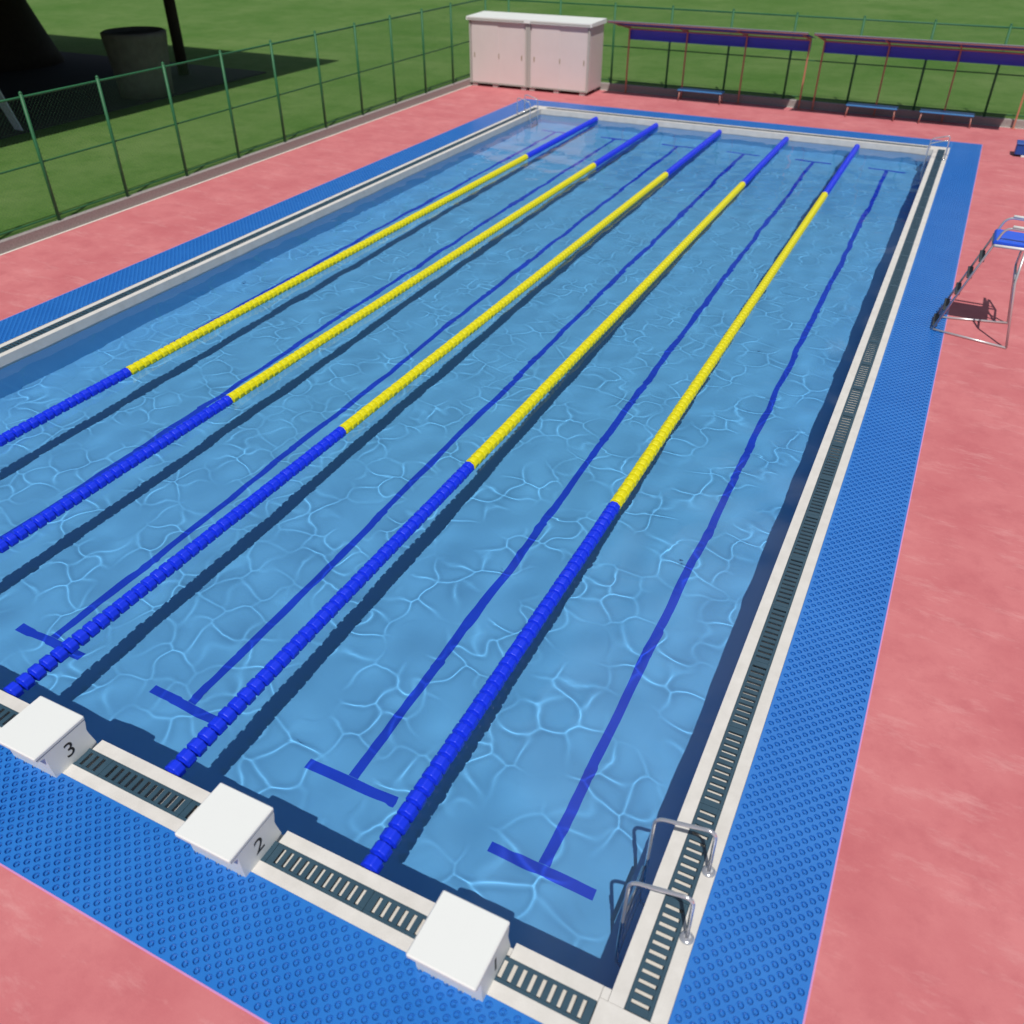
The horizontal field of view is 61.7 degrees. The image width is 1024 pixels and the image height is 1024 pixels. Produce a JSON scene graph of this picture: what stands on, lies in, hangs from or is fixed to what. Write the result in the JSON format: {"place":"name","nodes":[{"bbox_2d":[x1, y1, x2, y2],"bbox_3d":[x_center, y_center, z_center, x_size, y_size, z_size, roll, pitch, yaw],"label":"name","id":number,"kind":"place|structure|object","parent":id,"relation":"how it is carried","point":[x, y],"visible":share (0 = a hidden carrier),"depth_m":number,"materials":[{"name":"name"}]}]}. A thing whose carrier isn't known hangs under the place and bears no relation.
{"place":"outdoors","nodes":[
{"label":"outdoors","id":0,"kind":"place"},
{"bbox_2d":[0,0,64,71],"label":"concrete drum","id":1,"kind":"object","parent":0,"point":[26,42],"visible":1,"depth_m":32.56,"materials":[{"name":"brown wood"}]},
{"bbox_2d":[0,114,930,988],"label":"water","id":2,"kind":"structure","parent":0,"point":[564,782],"depth_m":10.63,"materials":[{"name":"blue liquid"}]},
{"bbox_2d":[0,117,597,446],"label":"lane rope","id":3,"kind":"object","parent":2,"relation":"on","point":[42,418],"visible":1,"depth_m":15.12,"materials":[{"name":"blue"}]},
{"bbox_2d":[0,123,657,552],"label":"lane rope","id":4,"kind":"object","parent":2,"relation":"on","point":[26,529],"visible":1,"depth_m":12.97,"materials":[{"name":"blue"}]},
{"bbox_2d":[3,129,721,697],"bbox_3d":[0.815,-4.918,16.996,0.164,0.164,24.990,16,39,21],"label":"lane rope","id":5,"kind":"object","parent":2,"relation":"on","point":[113,611],"visible":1,"depth_m":10.80,"materials":[{"name":"blue"}]},
{"bbox_2d":[165,137,788,777],"bbox_3d":[2.610,-4.394,16.284,0.164,0.164,24.990,16,39,21],"label":"lane rope","id":6,"kind":"object","parent":2,"relation":"on","point":[229,713],"visible":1,"depth_m":9.88,"materials":[{"name":"blue"}]},
{"bbox_2d":[360,144,859,874],"bbox_3d":[4.404,-3.871,15.572,0.164,0.164,24.990,16,39,21],"label":"lane rope","id":7,"kind":"object","parent":2,"relation":"on","point":[418,794],"visible":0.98,"depth_m":8.92,"materials":[{"name":"blue"}]},
{"bbox_2d":[0,0,1023,239],"bbox_3d":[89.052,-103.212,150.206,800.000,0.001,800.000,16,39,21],"label":"ground","id":8,"kind":"structure","parent":0,"point":[210,27],"depth_m":33.97,"materials":[{"name":"green plant"}]},
{"bbox_2d":[0,0,265,138],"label":"pavilion","id":9,"kind":"structure","parent":8,"relation":"on","point":[74,68],"depth_m":30.36,"materials":[{"name":"brown wood"}]},
{"bbox_2d":[0,91,22,130],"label":"leaning board","id":10,"kind":"object","parent":9,"relation":"on","point":[16,126],"visible":0.83,"depth_m":24.52,"materials":[{"name":"grey"}]},
{"bbox_2d":[100,26,173,98],"bbox_3d":[-12.311,-14.887,28.415,2.040,1.900,2.040,16,39,21],"label":"concrete drum","id":11,"kind":"object","parent":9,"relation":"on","point":[131,49],"visible":0.94,"depth_m":27.83,"materials":[{"name":"grey concrete"}]},
{"bbox_2d":[0,82,1023,1023],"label":"deck","id":12,"kind":"structure","parent":8,"relation":"on","point":[924,920],"depth_m":7.92,"materials":[{"name":"pink concrete"}]},
{"bbox_2d":[0,99,982,1023],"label":"rubber mat","id":13,"kind":"object","parent":12,"relation":"on","point":[258,947],"visible":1,"depth_m":6.70,"materials":[{"name":"blue rubber"}]},
{"bbox_2d":[0,696,95,777],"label":"starting block","id":14,"kind":"structure","parent":13,"relation":"on","point":[50,737],"depth_m":7.12,"materials":[{"name":"white paint"}]},
{"bbox_2d":[175,783,280,876],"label":"starting block","id":15,"kind":"structure","parent":13,"relation":"on","point":[233,829],"depth_m":6.41,"materials":[{"name":"white paint"}]},
{"bbox_2d":[406,890,509,1001],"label":"starting block","id":16,"kind":"structure","parent":13,"relation":"on","point":[461,944],"depth_m":5.69,"materials":[{"name":"white paint"}]},
{"bbox_2d":[0,84,1021,254],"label":"kerb line","id":17,"kind":"object","parent":12,"relation":"on","point":[357,126],"depth_m":23.55,"materials":[{"name":"beige paint"}]},
{"bbox_2d":[0,77,1023,253],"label":"kerb","id":18,"kind":"structure","parent":12,"relation":"on","point":[18,240],"depth_m":25.53,"materials":[{"name":"concrete"}]},
{"bbox_2d":[0,0,485,235],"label":"fence","id":19,"kind":"object","parent":18,"relation":"on","point":[21,97],"visible":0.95,"depth_m":21.15,"materials":[{"name":"green metal"}]},
{"bbox_2d":[487,0,1023,116],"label":"fence","id":20,"kind":"object","parent":18,"relation":"on","point":[847,100],"visible":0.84,"depth_m":27.46,"materials":[{"name":"metal"}]},
{"bbox_2d":[466,11,606,95],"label":"storage shed","id":21,"kind":"structure","parent":12,"relation":"on","point":[554,53],"depth_m":29.77,"materials":[{"name":"white painted metal"}]},
{"bbox_2d":[471,20,498,82],"bbox_3d":[-0.954,-16.346,30.481,1.050,1.938,0.022,16,39,21],"label":"door","id":22,"kind":"structure","parent":21,"relation":"in","point":[485,65],"depth_m":30.47,"materials":[{"name":"white metal"}]},
{"bbox_2d":[498,22,524,85],"bbox_3d":[-0.040,-16.091,30.135,1.050,1.938,0.022,16,39,21],"label":"door","id":23,"kind":"structure","parent":21,"relation":"in","point":[511,36],"depth_m":30.11,"materials":[{"name":"white metal"}]},
{"bbox_2d":[531,24,559,88],"bbox_3d":[1.154,-15.730,29.645,1.050,1.938,0.022,16,39,21],"label":"door","id":24,"kind":"structure","parent":21,"relation":"in","point":[545,38],"depth_m":29.63,"materials":[{"name":"white metal"}]},
{"bbox_2d":[558,26,587,90],"bbox_3d":[2.068,-15.476,29.298,1.050,1.938,0.022,16,39,21],"label":"door","id":25,"kind":"structure","parent":21,"relation":"in","point":[573,40],"depth_m":29.27,"materials":[{"name":"white metal"}]},
{"bbox_2d":[677,87,724,104],"bbox_3d":[6.335,-13.987,28.842,1.520,0.367,0.380,16,39,21],"label":"bench","id":26,"kind":"object","parent":12,"relation":"on","point":[681,89],"visible":1,"depth_m":28.70,"materials":[{"name":"blue plastic"}]},
{"bbox_2d":[608,20,814,108],"bbox_3d":[6.332,-14.557,27.911,6.360,2.386,1.781,16,39,21],"label":"shelter","id":27,"kind":"object","parent":12,"relation":"on","point":[686,36],"visible":1,"depth_m":27.77,"materials":[{"name":"blue fabric"}]},
{"bbox_2d":[844,102,897,120],"bbox_3d":[11.251,-12.552,26.892,1.520,0.367,0.380,16,39,21],"label":"bench","id":28,"kind":"object","parent":12,"relation":"on","point":[894,108],"visible":1,"depth_m":26.77,"materials":[{"name":"blue"}]},
{"bbox_2d":[810,33,1023,128],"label":"shelter","id":29,"kind":"object","parent":12,"relation":"on","point":[889,49],"visible":1,"depth_m":25.59,"materials":[{"name":"blue fabric"}]},
{"bbox_2d":[917,109,974,128],"bbox_3d":[13.202,-11.983,26.117,1.530,0.367,0.380,16,39,21],"label":"bench","id":30,"kind":"object","parent":12,"relation":"on","point":[971,115],"visible":1,"depth_m":25.96,"materials":[{"name":"blue"}]},
{"bbox_2d":[931,215,1023,348],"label":"lifeguard chair","id":31,"kind":"object","parent":12,"relation":"on","point":[1006,239],"visible":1,"depth_m":13.52,"materials":[{"name":"silver metal"}]},
{"bbox_2d":[1014,140,1023,157],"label":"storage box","id":32,"kind":"object","parent":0,"point":[1019,149],"visible":1,"depth_m":23.09,"materials":[{"name":"blue plastic"}]},
{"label":"pool wall","id":33,"kind":"structure","parent":0,"visible":0},
{"bbox_2d":[0,105,949,1023],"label":"pool coping","id":34,"kind":"object","parent":33,"relation":"on","point":[610,1003],"visible":0.62,"depth_m":7.52,"materials":[{"name":"white concrete"}]},
{"bbox_2d":[0,329,50,350],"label":"gutter grate","id":35,"kind":"object","parent":34,"relation":"in","point":[24,340],"visible":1,"depth_m":13.92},
{"bbox_2d":[44,309,92,329],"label":"gutter grate","id":36,"kind":"object","parent":34,"relation":"in","point":[59,323],"visible":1,"depth_m":14.58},
{"bbox_2d":[86,292,130,310],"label":"gutter grate","id":37,"kind":"object","parent":34,"relation":"in","point":[105,302],"visible":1,"depth_m":15.21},
{"bbox_2d":[125,276,166,293],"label":"gutter grate","id":38,"kind":"object","parent":34,"relation":"in","point":[138,288],"visible":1,"depth_m":15.85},
{"bbox_2d":[161,261,199,276],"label":"gutter grate","id":39,"kind":"object","parent":34,"relation":"in","point":[180,268],"visible":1,"depth_m":16.46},
{"bbox_2d":[194,247,230,261],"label":"gutter grate","id":40,"kind":"object","parent":34,"relation":"in","point":[213,254],"visible":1,"depth_m":17.13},
{"bbox_2d":[225,234,258,247],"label":"gutter grate","id":41,"kind":"object","parent":34,"relation":"in","point":[252,236],"visible":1,"depth_m":17.75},
{"bbox_2d":[254,222,285,234],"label":"gutter grate","id":42,"kind":"object","parent":34,"relation":"in","point":[265,230],"visible":1,"depth_m":18.41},
{"bbox_2d":[280,211,309,222],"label":"gutter grate","id":43,"kind":"object","parent":34,"relation":"in","point":[293,217],"visible":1,"depth_m":19.02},
{"bbox_2d":[305,201,331,211],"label":"gutter grate","id":44,"kind":"object","parent":34,"relation":"in","point":[318,206],"visible":1,"depth_m":19.66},
{"bbox_2d":[328,191,353,201],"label":"gutter grate","id":45,"kind":"object","parent":34,"relation":"in","point":[340,196],"visible":1,"depth_m":20.28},
{"bbox_2d":[350,182,375,191],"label":"gutter grate","id":46,"kind":"object","parent":34,"relation":"in","point":[361,186],"visible":1,"depth_m":20.95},
{"bbox_2d":[370,173,392,181],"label":"gutter grate","id":47,"kind":"object","parent":34,"relation":"in","point":[382,177],"visible":1,"depth_m":21.58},
{"bbox_2d":[390,165,412,173],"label":"gutter grate","id":48,"kind":"object","parent":34,"relation":"in","point":[400,169],"visible":1,"depth_m":22.18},
{"bbox_2d":[407,157,428,164],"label":"gutter grate","id":49,"kind":"object","parent":34,"relation":"in","point":[419,161],"visible":1,"depth_m":22.83,"materials":[{"name":"white plastic"}]},
{"bbox_2d":[425,150,445,157],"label":"gutter grate","id":50,"kind":"object","parent":34,"relation":"in","point":[434,153],"visible":1,"depth_m":23.48,"materials":[{"name":"white plastic"}]},
{"bbox_2d":[441,143,460,149],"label":"gutter grate","id":51,"kind":"object","parent":34,"relation":"in","point":[450,146],"visible":1,"depth_m":24.11,"materials":[{"name":"white plastic"}]},
{"bbox_2d":[456,136,474,142],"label":"gutter grate","id":52,"kind":"object","parent":34,"relation":"in","point":[466,139],"visible":1,"depth_m":24.76,"materials":[{"name":"white plastic"}]},
{"bbox_2d":[0,152,944,1023],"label":"gutter","id":53,"kind":"object","parent":34,"relation":"on","point":[544,982],"visible":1,"depth_m":6.56,"materials":[{"name":"plastic"}]},
{"bbox_2d":[0,704,18,726],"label":"gutter grate","id":54,"kind":"object","parent":53,"relation":"on","point":[8,716],"visible":0.25,"depth_m":7.68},
{"bbox_2d":[73,748,113,775],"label":"gutter grate","id":55,"kind":"object","parent":53,"relation":"on","point":[96,763],"visible":0.4,"depth_m":7.25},
{"bbox_2d":[97,760,192,816],"bbox_3d":[-3.023,2.271,7.053,0.876,0.012,0.181,16,39,21],"label":"gutter grate","id":56,"kind":"object","parent":53,"relation":"on","point":[147,790],"visible":1,"depth_m":7.04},
{"bbox_2d":[177,800,279,861],"bbox_3d":[-2.234,2.502,6.740,0.876,0.012,0.181,16,39,21],"label":"gutter grate","id":57,"kind":"object","parent":53,"relation":"on","point":[188,809],"visible":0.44,"depth_m":6.83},
{"bbox_2d":[265,843,374,911],"bbox_3d":[-1.444,2.732,6.427,0.876,0.012,0.181,16,39,21],"label":"gutter grate","id":58,"kind":"object","parent":53,"relation":"on","point":[359,906],"visible":1,"depth_m":6.41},
{"bbox_2d":[362,891,426,938],"bbox_3d":[-0.655,2.962,6.114,0.876,0.012,0.181,16,39,21],"label":"gutter grate","id":59,"kind":"object","parent":53,"relation":"on","point":[372,902],"visible":0.52,"depth_m":6.19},
{"bbox_2d":[494,956,596,1023],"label":"gutter grate","id":60,"kind":"object","parent":53,"relation":"on","point":[581,997],"visible":0.69,"depth_m":5.76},
{"bbox_2d":[624,895,688,1020],"bbox_3d":[1.016,3.076,5.958,0.181,0.012,0.876,16,39,21],"label":"gutter grate","id":61,"kind":"object","parent":53,"relation":"on","point":[645,1014],"visible":1,"depth_m":5.93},
{"bbox_2d":[666,802,720,904],"bbox_3d":[1.405,2.609,6.594,0.181,0.012,0.876,16,39,21],"label":"gutter grate","id":62,"kind":"object","parent":53,"relation":"on","point":[700,858],"visible":0.95,"depth_m":6.57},
{"bbox_2d":[700,725,747,810],"bbox_3d":[1.794,2.141,7.230,0.181,0.012,0.876,16,39,21],"label":"gutter grate","id":63,"kind":"object","parent":53,"relation":"on","point":[711,803],"visible":1,"depth_m":7.20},
{"bbox_2d":[728,660,769,731],"bbox_3d":[2.183,1.673,7.866,0.181,0.012,0.876,16,39,21],"label":"gutter grate","id":64,"kind":"object","parent":53,"relation":"on","point":[749,697],"visible":1,"depth_m":7.84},
{"bbox_2d":[752,604,789,665],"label":"gutter grate","id":65,"kind":"object","parent":53,"relation":"on","point":[777,638],"visible":1,"depth_m":8.48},
{"bbox_2d":[772,555,805,608],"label":"gutter grate","id":66,"kind":"object","parent":53,"relation":"on","point":[795,585],"visible":1,"depth_m":9.11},
{"bbox_2d":[790,513,820,559],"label":"gutter grate","id":67,"kind":"object","parent":53,"relation":"on","point":[813,531],"visible":1,"depth_m":9.75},
{"bbox_2d":[805,476,833,516],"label":"gutter grate","id":68,"kind":"object","parent":53,"relation":"on","point":[823,501],"visible":1,"depth_m":10.39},
{"bbox_2d":[819,442,844,478],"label":"gutter grate","id":69,"kind":"object","parent":53,"relation":"on","point":[830,464],"visible":1,"depth_m":11.03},
{"bbox_2d":[831,413,854,444],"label":"gutter grate","id":70,"kind":"object","parent":53,"relation":"on","point":[847,427],"visible":1,"depth_m":11.66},
{"bbox_2d":[842,386,863,414],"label":"gutter grate","id":71,"kind":"object","parent":53,"relation":"on","point":[855,394],"visible":1,"depth_m":12.31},
{"bbox_2d":[852,362,872,388],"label":"gutter grate","id":72,"kind":"object","parent":53,"relation":"on","point":[861,376],"visible":1,"depth_m":12.93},
{"bbox_2d":[861,340,879,363],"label":"gutter grate","id":73,"kind":"object","parent":53,"relation":"on","point":[869,347],"visible":1,"depth_m":13.58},
{"bbox_2d":[869,320,886,341],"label":"gutter grate","id":74,"kind":"object","parent":53,"relation":"on","point":[877,324],"visible":1,"depth_m":14.23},
{"bbox_2d":[876,302,892,321],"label":"gutter grate","id":75,"kind":"object","parent":53,"relation":"on","point":[885,308],"visible":1,"depth_m":14.86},
{"bbox_2d":[883,285,898,302],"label":"gutter grate","id":76,"kind":"object","parent":53,"relation":"on","point":[891,289],"visible":1,"depth_m":15.50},
{"bbox_2d":[889,269,903,285],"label":"gutter grate","id":77,"kind":"object","parent":53,"relation":"on","point":[896,277],"visible":1,"depth_m":16.13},
{"bbox_2d":[895,255,908,270],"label":"gutter grate","id":78,"kind":"object","parent":53,"relation":"on","point":[902,261],"visible":1,"depth_m":16.77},
{"bbox_2d":[900,242,913,255],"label":"gutter grate","id":79,"kind":"object","parent":53,"relation":"on","point":[906,248],"visible":1,"depth_m":17.41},
{"bbox_2d":[905,229,917,242],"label":"gutter grate","id":80,"kind":"object","parent":53,"relation":"on","point":[911,235],"visible":1,"depth_m":18.04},
{"bbox_2d":[909,217,921,229],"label":"gutter grate","id":81,"kind":"object","parent":53,"relation":"on","point":[915,224],"visible":1,"depth_m":18.68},
{"bbox_2d":[914,206,925,217],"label":"gutter grate","id":82,"kind":"object","parent":53,"relation":"on","point":[919,212],"visible":1,"depth_m":19.30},
{"bbox_2d":[918,196,928,206],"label":"gutter grate","id":83,"kind":"object","parent":53,"relation":"on","point":[923,201],"visible":1,"depth_m":19.96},
{"bbox_2d":[921,187,931,196],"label":"gutter grate","id":84,"kind":"object","parent":53,"relation":"on","point":[926,192],"visible":1,"depth_m":20.56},
{"bbox_2d":[925,178,934,187],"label":"gutter grate","id":85,"kind":"object","parent":53,"relation":"on","point":[930,182],"visible":1,"depth_m":21.22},
{"bbox_2d":[928,169,937,178],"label":"gutter grate","id":86,"kind":"object","parent":53,"relation":"on","point":[933,173],"visible":1,"depth_m":21.85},
{"bbox_2d":[931,161,940,169],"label":"gutter grate","id":87,"kind":"object","parent":53,"relation":"on","point":[936,165],"visible":1,"depth_m":22.49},
{"bbox_2d":[934,154,943,161],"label":"gutter grate","id":88,"kind":"object","parent":53,"relation":"on","point":[938,157],"visible":1,"depth_m":23.14,"materials":[{"name":"white plastic"}]},
{"bbox_2d":[472,130,489,136],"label":"gutter grate","id":89,"kind":"object","parent":34,"relation":"in","point":[479,133],"visible":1,"depth_m":25.36,"materials":[{"name":"white plastic"}]},
{"bbox_2d":[485,124,502,129],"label":"gutter grate","id":90,"kind":"object","parent":34,"relation":"in","point":[494,126],"visible":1,"depth_m":26.07,"materials":[{"name":"white plastic"}]},
{"bbox_2d":[499,118,515,123],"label":"gutter grate","id":91,"kind":"object","parent":34,"relation":"in","point":[507,120],"visible":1,"depth_m":26.73,"materials":[{"name":"white plastic"}]},
{"bbox_2d":[512,113,526,117],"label":"gutter grate","id":92,"kind":"object","parent":34,"relation":"in","point":[519,115],"visible":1,"depth_m":27.30,"materials":[{"name":"white plastic"}]},
{"bbox_2d":[516,94,537,120],"bbox_3d":[0.483,-12.559,27.742,0.547,1.628,0.662,16,39,21],"label":"pool ladder","id":93,"kind":"object","parent":34,"relation":"attached to","point":[529,103],"visible":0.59,"depth_m":27.39,"materials":[{"name":"silver metal"}]},
{"bbox_2d":[556,108,580,111],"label":"gutter grate","id":94,"kind":"object","parent":34,"relation":"on","point":[569,110],"visible":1,"depth_m":27.91,"materials":[{"name":"white plastic"}]},
{"bbox_2d":[581,111,606,114],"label":"gutter grate","id":95,"kind":"object","parent":34,"relation":"on","point":[593,112],"visible":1,"depth_m":27.65,"materials":[{"name":"white plastic"}]},
{"bbox_2d":[606,114,632,116],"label":"gutter grate","id":96,"kind":"object","parent":34,"relation":"on","point":[619,115],"visible":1,"depth_m":27.30,"materials":[{"name":"white plastic"}]},
{"bbox_2d":[633,116,659,119],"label":"gutter grate","id":97,"kind":"object","parent":34,"relation":"on","point":[645,117],"visible":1,"depth_m":26.97,"materials":[{"name":"white plastic"}]},
{"bbox_2d":[621,818,716,944],"bbox_3d":[1.156,3.052,6.514,0.547,1.628,0.662,16,39,21],"label":"pool ladder","id":98,"kind":"object","parent":34,"relation":"attached to","point":[686,936],"visible":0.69,"depth_m":6.17,"materials":[{"name":"silver metal"}]},
{"bbox_2d":[660,119,686,122],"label":"gutter grate","id":99,"kind":"object","parent":34,"relation":"on","point":[673,120],"visible":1,"depth_m":26.73,"materials":[{"name":"white plastic"}]},
{"bbox_2d":[687,122,713,125],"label":"gutter grate","id":100,"kind":"object","parent":34,"relation":"on","point":[700,123],"visible":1,"depth_m":26.39,"materials":[{"name":"white plastic"}]},
{"bbox_2d":[714,125,742,128],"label":"gutter grate","id":101,"kind":"object","parent":34,"relation":"on","point":[728,126],"visible":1,"depth_m":26.07,"materials":[{"name":"white plastic"}]},
{"bbox_2d":[743,128,771,131],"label":"gutter grate","id":102,"kind":"object","parent":34,"relation":"on","point":[758,129],"visible":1,"depth_m":25.75,"materials":[{"name":"white plastic"}]},
{"bbox_2d":[772,131,801,134],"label":"gutter grate","id":103,"kind":"object","parent":34,"relation":"on","point":[787,132],"visible":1,"depth_m":25.45,"materials":[{"name":"white plastic"}]},
{"bbox_2d":[802,134,832,137],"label":"gutter grate","id":104,"kind":"object","parent":34,"relation":"on","point":[817,135],"visible":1,"depth_m":25.15,"materials":[{"name":"white plastic"}]},
{"bbox_2d":[833,137,864,140],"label":"gutter grate","id":105,"kind":"object","parent":34,"relation":"on","point":[848,138],"visible":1,"depth_m":24.83,"materials":[{"name":"white plastic"}]},
{"bbox_2d":[865,140,896,144],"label":"gutter grate","id":106,"kind":"object","parent":34,"relation":"on","point":[881,142],"visible":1,"depth_m":24.48,"materials":[{"name":"white plastic"}]},
{"bbox_2d":[897,143,927,147],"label":"gutter grate","id":107,"kind":"object","parent":34,"relation":"on","point":[913,145],"visible":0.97,"depth_m":24.20,"materials":[{"name":"white plastic"}]},
{"bbox_2d":[923,136,950,163],"bbox_3d":[11.470,-9.353,23.382,0.547,1.628,0.662,16,39,21],"label":"pool ladder","id":108,"kind":"object","parent":34,"relation":"attached to","point":[945,155],"visible":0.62,"depth_m":23.00,"materials":[{"name":"silver metal"}]},
{"bbox_2d":[937,149,944,153],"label":"gutter grate","id":109,"kind":"object","parent":34,"relation":"on","point":[940,151],"visible":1,"depth_m":23.66,"materials":[{"name":"white plastic"}]}
]}

